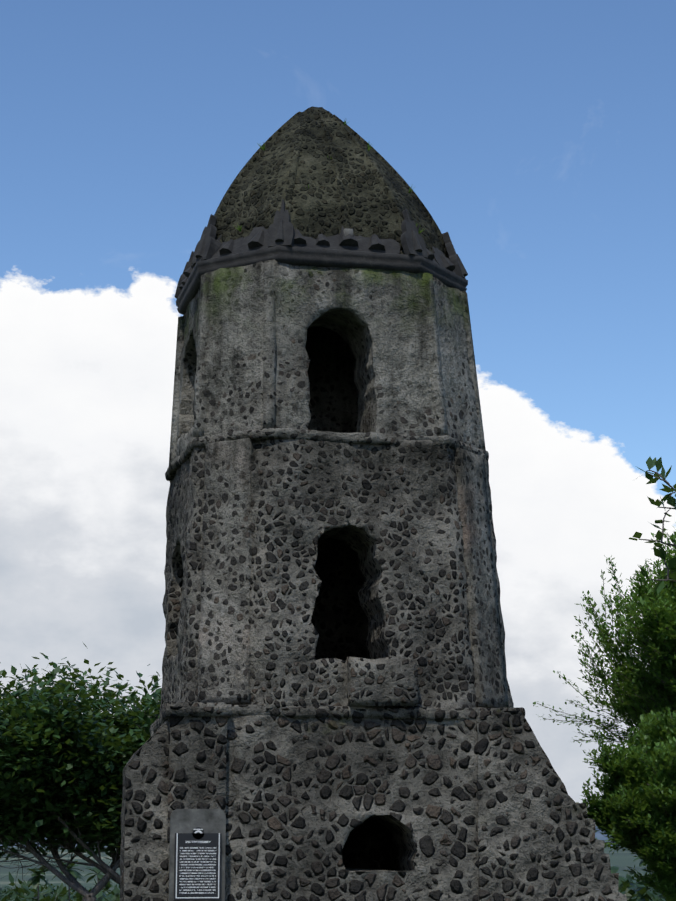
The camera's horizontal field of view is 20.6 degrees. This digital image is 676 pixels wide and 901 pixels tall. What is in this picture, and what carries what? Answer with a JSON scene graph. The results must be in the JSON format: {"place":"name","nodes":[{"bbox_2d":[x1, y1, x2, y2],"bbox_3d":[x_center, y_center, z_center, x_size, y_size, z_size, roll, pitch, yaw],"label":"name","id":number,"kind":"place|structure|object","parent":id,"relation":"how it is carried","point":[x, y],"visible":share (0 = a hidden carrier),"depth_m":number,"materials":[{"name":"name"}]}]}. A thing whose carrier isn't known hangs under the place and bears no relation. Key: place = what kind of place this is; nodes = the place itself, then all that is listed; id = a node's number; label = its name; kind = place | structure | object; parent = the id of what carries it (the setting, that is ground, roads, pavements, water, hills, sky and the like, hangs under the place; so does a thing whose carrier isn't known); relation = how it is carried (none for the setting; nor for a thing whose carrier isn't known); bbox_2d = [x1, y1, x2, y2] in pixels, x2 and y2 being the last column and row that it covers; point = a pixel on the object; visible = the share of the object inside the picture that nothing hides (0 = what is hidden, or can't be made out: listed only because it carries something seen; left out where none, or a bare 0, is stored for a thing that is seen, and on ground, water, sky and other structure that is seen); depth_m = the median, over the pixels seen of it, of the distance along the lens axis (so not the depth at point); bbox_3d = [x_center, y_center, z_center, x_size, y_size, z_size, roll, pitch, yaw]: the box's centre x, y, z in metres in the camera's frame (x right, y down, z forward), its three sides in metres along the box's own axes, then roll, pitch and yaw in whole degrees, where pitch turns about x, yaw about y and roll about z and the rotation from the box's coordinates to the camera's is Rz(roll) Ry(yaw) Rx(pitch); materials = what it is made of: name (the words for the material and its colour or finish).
{"place":"outdoors","nodes":[
{"label":"outdoors","id":0,"kind":"place"},
{"bbox_2d":[166,716,226,900],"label":"pilaster","id":1,"kind":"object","parent":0,"point":[197,761],"depth_m":24.63,"materials":[{"name":"grey stone"}]},
{"bbox_2d":[162,702,231,719],"bbox_3d":[-1.916,3.528,25.141,0.880,0.206,0.872,2,-12,-9],"label":"stone ledge","id":2,"kind":"object","parent":1,"relation":"on","point":[177,709],"visible":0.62,"depth_m":24.73,"materials":[{"name":"grey stone"}]},
{"bbox_2d":[0,827,620,846],"bbox_3d":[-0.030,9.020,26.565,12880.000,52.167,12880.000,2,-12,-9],"label":"distant hills","id":3,"kind":"structure","parent":0,"point":[598,835],"depth_m":3978.13,"materials":[{"name":"green plant"}]},
{"bbox_2d":[0,847,650,893],"bbox_3d":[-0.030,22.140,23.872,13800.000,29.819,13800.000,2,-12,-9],"label":"ground","id":4,"kind":"structure","parent":0,"point":[621,860],"depth_m":1550.18,"materials":[{"name":"green plant"}]},
{"bbox_2d":[26,864,56,900],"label":"palm","id":5,"kind":"object","parent":4,"relation":"on","point":[35,882],"depth_m":322.38,"materials":[{"name":"green plant"}]},
{"bbox_2d":[0,872,116,899],"bbox_3d":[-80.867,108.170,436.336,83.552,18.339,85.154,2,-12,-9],"label":"shrub","id":6,"kind":"object","parent":4,"relation":"on","point":[23,889],"visible":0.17,"depth_m":435.72,"materials":[{"name":"green plant"}]},
{"bbox_2d":[3,879,113,900],"bbox_3d":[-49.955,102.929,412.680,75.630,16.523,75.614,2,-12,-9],"label":"shrub","id":7,"kind":"object","parent":4,"relation":"on","point":[90,889],"visible":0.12,"depth_m":416.00,"materials":[{"name":"green plant"}]},
{"bbox_2d":[0,883,119,900],"bbox_3d":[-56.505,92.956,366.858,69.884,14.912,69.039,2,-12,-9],"label":"shrub","id":8,"kind":"object","parent":4,"relation":"on","point":[61,893],"visible":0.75,"depth_m":364.55,"materials":[{"name":"green plant"}]},
{"bbox_2d":[53,860,86,900],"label":"palm","id":9,"kind":"object","parent":4,"relation":"on","point":[75,874],"depth_m":343.80,"materials":[{"name":"green plant"}]},
{"bbox_2d":[0,643,160,900],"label":"tree","id":10,"kind":"object","parent":4,"relation":"on","point":[125,744],"depth_m":55.22,"materials":[{"name":"green plant"}]},
{"bbox_2d":[71,890,119,900],"bbox_3d":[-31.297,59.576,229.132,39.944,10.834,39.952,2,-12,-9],"label":"shrub","id":11,"kind":"object","parent":4,"relation":"on","point":[99,894],"visible":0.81,"depth_m":229.51,"materials":[{"name":"green plant"}]},
{"bbox_2d":[82,865,112,886],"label":"palm","id":12,"kind":"object","parent":4,"relation":"on","point":[97,871],"depth_m":381.51,"materials":[{"name":"green plant"}]},
{"bbox_2d":[96,885,119,899],"bbox_3d":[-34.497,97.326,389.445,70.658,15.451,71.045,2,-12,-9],"label":"shrub","id":13,"kind":"object","parent":4,"relation":"on","point":[116,891],"depth_m":382.70,"materials":[{"name":"green plant"}]},
{"bbox_2d":[120,718,169,900],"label":"buttress","id":14,"kind":"structure","parent":4,"relation":"on","point":[144,864],"depth_m":24.51,"materials":[{"name":"grey stone"}]},
{"bbox_2d":[169,809,225,900],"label":"marker stela","id":15,"kind":"object","parent":4,"relation":"on","point":[190,820],"visible":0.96,"depth_m":24.36,"materials":[{"name":"concrete"}]},
{"bbox_2d":[174,827,221,899],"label":"plaque","id":16,"kind":"object","parent":15,"relation":"attached to","point":[197,863],"visible":0.92,"depth_m":24.23,"materials":[{"name":"metal"}]},
{"bbox_2d":[151,715,515,900],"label":"tower base","id":17,"kind":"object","parent":4,"relation":"on","point":[347,809],"visible":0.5,"depth_m":25.01,"materials":[{"name":"grey stone"}]},
{"bbox_2d":[149,704,524,733],"bbox_3d":[-0.202,4.030,27.556,4.960,0.187,4.965,2,-12,-9],"label":"ledge","id":18,"kind":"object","parent":17,"relation":"on","point":[299,712],"visible":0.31,"depth_m":25.24,"materials":[{"name":"grey stone"}]},
{"bbox_2d":[160,438,513,715],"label":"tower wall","id":19,"kind":"structure","parent":18,"relation":"on","point":[358,550],"depth_m":25.96,"materials":[{"name":"grey stone"}]},
{"bbox_2d":[198,438,253,703],"bbox_3d":[-1.461,1.684,25.895,0.888,3.705,0.523,-7,-13,30],"label":"pilaster","id":20,"kind":"object","parent":19,"relation":"attached to","point":[224,669],"visible":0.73,"depth_m":25.72,"materials":[{"name":"grey stone"}]},
{"bbox_2d":[165,428,488,480],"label":"cornice","id":21,"kind":"structure","parent":19,"relation":"on","point":[289,433],"depth_m":26.26,"materials":[{"name":"grey stone"}]},
{"bbox_2d":[176,260,481,457],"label":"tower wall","id":22,"kind":"structure","parent":19,"relation":"on","point":[353,353],"depth_m":26.84,"materials":[{"name":"grey stone"}]},
{"bbox_2d":[169,316,183,464],"bbox_3d":[-2.475,-0.898,29.310,0.344,2.461,0.202,-7,-13,30],"label":"pilaster","id":23,"kind":"object","parent":22,"relation":"attached to","point":[175,406],"visible":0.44,"depth_m":29.25,"materials":[{"name":"grey stone"}]},
{"bbox_2d":[193,274,208,437],"bbox_3d":[-1.920,-1.375,26.988,0.207,2.461,0.351,-7,-14,32],"label":"pilaster","id":24,"kind":"object","parent":22,"relation":"attached to","point":[200,410],"visible":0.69,"depth_m":26.89,"materials":[{"name":"grey stone"}]},
{"bbox_2d":[263,262,276,428],"bbox_3d":[-0.953,-1.494,26.410,0.222,2.461,0.378,-1,-12,5],"label":"pilaster","id":25,"kind":"object","parent":22,"relation":"attached to","point":[269,367],"visible":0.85,"depth_m":26.31,"materials":[{"name":"grey stone"}]},
{"bbox_2d":[176,246,467,314],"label":"tower cornice","id":26,"kind":"structure","parent":22,"relation":"on","point":[307,256],"depth_m":27.01,"materials":[{"name":"grey stone"}]},
{"bbox_2d":[267,199,294,247],"bbox_3d":[-0.823,-3.288,26.894,0.402,0.819,0.383,2,-12,-9],"label":"pinnacle","id":27,"kind":"object","parent":26,"relation":"on","point":[281,231],"visible":0.96,"depth_m":26.80,"materials":[{"name":"grey stone"}]},
{"bbox_2d":[215,106,447,257],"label":"dome","id":28,"kind":"structure","parent":22,"relation":"on","point":[257,194],"depth_m":27.75,"materials":[{"name":"grey stone"}]},
{"bbox_2d":[175,251,193,298],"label":"parapet","id":29,"kind":"structure","parent":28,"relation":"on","point":[183,276],"depth_m":29.29,"materials":[{"name":"stone"}]},
{"bbox_2d":[181,277,187,285],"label":"parapet","id":30,"kind":"structure","parent":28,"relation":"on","point":[183,281],"depth_m":28.80,"materials":[{"name":"stone"}]},
{"bbox_2d":[184,266,192,277],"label":"parapet","id":31,"kind":"structure","parent":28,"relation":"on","point":[188,271],"depth_m":28.45,"materials":[{"name":"stone"}]},
{"bbox_2d":[192,214,216,265],"bbox_3d":[-1.975,-3.148,27.576,0.365,0.819,0.406,2,-12,-9],"label":"pinnacle","id":32,"kind":"object","parent":28,"relation":"on","point":[205,248],"visible":1,"depth_m":27.51,"materials":[{"name":"stone"}]},
{"bbox_2d":[201,234,221,259],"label":"parapet","id":33,"kind":"structure","parent":28,"relation":"on","point":[218,243],"depth_m":27.46,"materials":[{"name":"stone"}]},
{"bbox_2d":[211,237,242,258],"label":"parapet","id":34,"kind":"structure","parent":28,"relation":"on","point":[229,247],"depth_m":27.29,"materials":[{"name":"stone"}]},
{"bbox_2d":[236,226,267,253],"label":"parapet","id":35,"kind":"structure","parent":28,"relation":"on","point":[256,239],"depth_m":27.07,"materials":[{"name":"stone"}]},
{"bbox_2d":[214,111,301,231],"bbox_3d":[-1.237,-3.991,28.461,2.021,2.934,0.140,10,-15,-40],"label":"dome rib","id":36,"kind":"object","parent":28,"relation":"on","point":[223,204],"visible":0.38,"depth_m":28.28,"materials":[{"name":"grey stone"}]},
{"bbox_2d":[285,109,311,217],"bbox_3d":[-0.589,-4.074,28.057,0.144,2.934,2.062,-2,-12,9],"label":"dome rib","id":37,"kind":"object","parent":28,"relation":"on","point":[292,176],"visible":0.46,"depth_m":27.66,"materials":[{"name":"grey stone"}]},
{"bbox_2d":[294,229,319,247],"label":"parapet","id":38,"kind":"structure","parent":28,"relation":"on","point":[300,240],"depth_m":26.84,"materials":[{"name":"grey stone"}]},
{"bbox_2d":[316,234,329,248],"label":"parapet","id":39,"kind":"structure","parent":28,"relation":"on","point":[321,240],"depth_m":26.90,"materials":[{"name":"stone"}]},
{"bbox_2d":[234,118,422,233],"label":"grass tufts","id":40,"kind":"object","parent":28,"relation":"on","point":[368,147],"visible":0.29,"depth_m":28.36,"materials":[{"name":"green plant"}]},
{"bbox_2d":[317,110,349,228],"bbox_3d":[-0.103,-4.051,28.166,0.122,2.934,1.919,3,-12,-16],"label":"dome rib","id":41,"kind":"object","parent":28,"relation":"attached to","point":[345,219],"visible":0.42,"depth_m":27.70,"materials":[{"name":"grey stone"}]},
{"bbox_2d":[323,225,358,250],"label":"parapet","id":42,"kind":"structure","parent":28,"relation":"on","point":[341,241],"depth_m":26.98,"materials":[{"name":"stone"}]},
{"bbox_2d":[325,110,404,253],"bbox_3d":[0.381,-4.030,28.269,0.143,2.934,2.127,10,-15,-41],"label":"dome rib","id":43,"kind":"object","parent":28,"relation":"attached to","point":[384,183],"visible":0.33,"depth_m":27.95,"materials":[{"name":"grey stone"}]},
{"bbox_2d":[353,234,399,253],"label":"parapet","id":44,"kind":"structure","parent":28,"relation":"on","point":[373,243],"depth_m":27.12,"materials":[{"name":"stone"}]},
{"bbox_2d":[334,115,449,258],"bbox_3d":[0.792,-3.900,28.904,2.158,2.934,0.139,-2,-12,10],"label":"dome rib","id":45,"kind":"object","parent":28,"relation":"on","point":[383,160],"visible":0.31,"depth_m":28.87,"materials":[{"name":"grey stone"}]},
{"bbox_2d":[401,209,427,258],"bbox_3d":[1.114,-3.200,27.324,0.412,0.819,0.385,2,-12,-9],"label":"pinnacle","id":46,"kind":"object","parent":28,"relation":"on","point":[412,242],"visible":1,"depth_m":27.25,"materials":[{"name":"stone"}]},
{"bbox_2d":[426,248,437,263],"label":"parapet","id":47,"kind":"structure","parent":28,"relation":"on","point":[430,254],"depth_m":27.55,"materials":[{"name":"stone"}]},
{"bbox_2d":[432,247,455,273],"bbox_3d":[1.567,-2.911,28.141,0.631,0.600,0.442,11,-16,-42],"label":"tower cresting","id":48,"kind":"object","parent":28,"relation":"on","point":[441,259],"visible":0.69,"depth_m":28.00,"materials":[{"name":"stone"}]},
{"bbox_2d":[442,232,467,278],"bbox_3d":[1.805,-2.969,28.447,0.403,0.819,0.405,2,-12,-9],"label":"pinnacle","id":49,"kind":"object","parent":28,"relation":"on","point":[459,269],"visible":0.9,"depth_m":28.36,"materials":[{"name":"stone"}]},
{"bbox_2d":[421,273,447,435],"bbox_3d":[1.383,-1.380,26.964,0.442,2.461,0.202,-7,-14,32],"label":"pilaster","id":50,"kind":"object","parent":22,"relation":"attached to","point":[438,401],"visible":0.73,"depth_m":26.84,"materials":[{"name":"grey stone"}]},
{"bbox_2d":[460,291,485,449],"bbox_3d":[1.976,-1.188,27.902,0.444,2.461,0.206,-2,-12,11],"label":"pilaster","id":51,"kind":"object","parent":22,"relation":"attached to","point":[466,313],"visible":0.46,"depth_m":27.87,"materials":[{"name":"grey stone"}]},
{"bbox_2d":[454,448,508,707],"bbox_3d":[1.936,1.846,26.698,0.646,3.701,0.870,-7,-14,31],"label":"pilaster","id":52,"kind":"object","parent":19,"relation":"attached to","point":[486,645],"visible":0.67,"depth_m":26.53,"materials":[{"name":"grey stone"}]},
{"bbox_2d":[346,657,418,706],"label":"tower sill block","id":53,"kind":"structure","parent":18,"relation":"on","point":[389,681],"depth_m":25.24,"materials":[{"name":"grey stone"}]},
{"bbox_2d":[476,714,626,900],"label":"tower buttress","id":54,"kind":"structure","parent":4,"relation":"on","point":[547,846],"depth_m":25.29,"materials":[{"name":"grey stone"}]},
{"bbox_2d":[533,528,675,746],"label":"tree","id":55,"kind":"object","parent":4,"relation":"on","point":[644,605],"depth_m":31.25,"materials":[{"name":"green plant"}]},
{"bbox_2d":[611,866,635,891],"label":"palm","id":56,"kind":"object","parent":4,"relation":"on","point":[614,869],"visible":0.19,"depth_m":218.42,"materials":[{"name":"green plant"}]},
{"bbox_2d":[576,706,675,900],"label":"tree","id":57,"kind":"object","parent":4,"relation":"on","point":[641,795],"depth_m":27.87,"materials":[{"name":"green plant"}]},
{"bbox_2d":[633,857,646,866],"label":"palm","id":58,"kind":"object","parent":4,"relation":"on","point":[641,863],"depth_m":272.76,"materials":[{"name":"green plant"}]},
{"bbox_2d":[618,874,663,900],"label":"shrub","id":59,"kind":"object","parent":4,"relation":"on","point":[656,897],"visible":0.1,"depth_m":42.41,"materials":[{"name":"green plant"}]},
{"bbox_2d":[618,874,666,900],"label":"shrub","id":60,"kind":"object","parent":4,"relation":"on","point":[644,894],"visible":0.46,"depth_m":38.05,"materials":[{"name":"green plant"}]},
{"bbox_2d":[629,457,675,593],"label":"tree","id":61,"kind":"object","parent":4,"relation":"on","point":[660,552],"depth_m":15.75,"materials":[{"name":"green plant"}]},
{"bbox_2d":[0,0,675,802],"label":"sky","id":62,"kind":"structure","parent":0,"point":[537,135],"materials":[{"name":"blue"}]},
{"bbox_2d":[343,228,352,235],"bbox_3d":[0.152,-3.109,27.033,0.138,0.218,0.089,2,-12,-9],"label":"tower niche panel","id":63,"kind":"object","parent":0,"point":[347,231],"visible":0.43,"depth_m":27.01,"materials":[{"name":"grey stone"}]}
]}

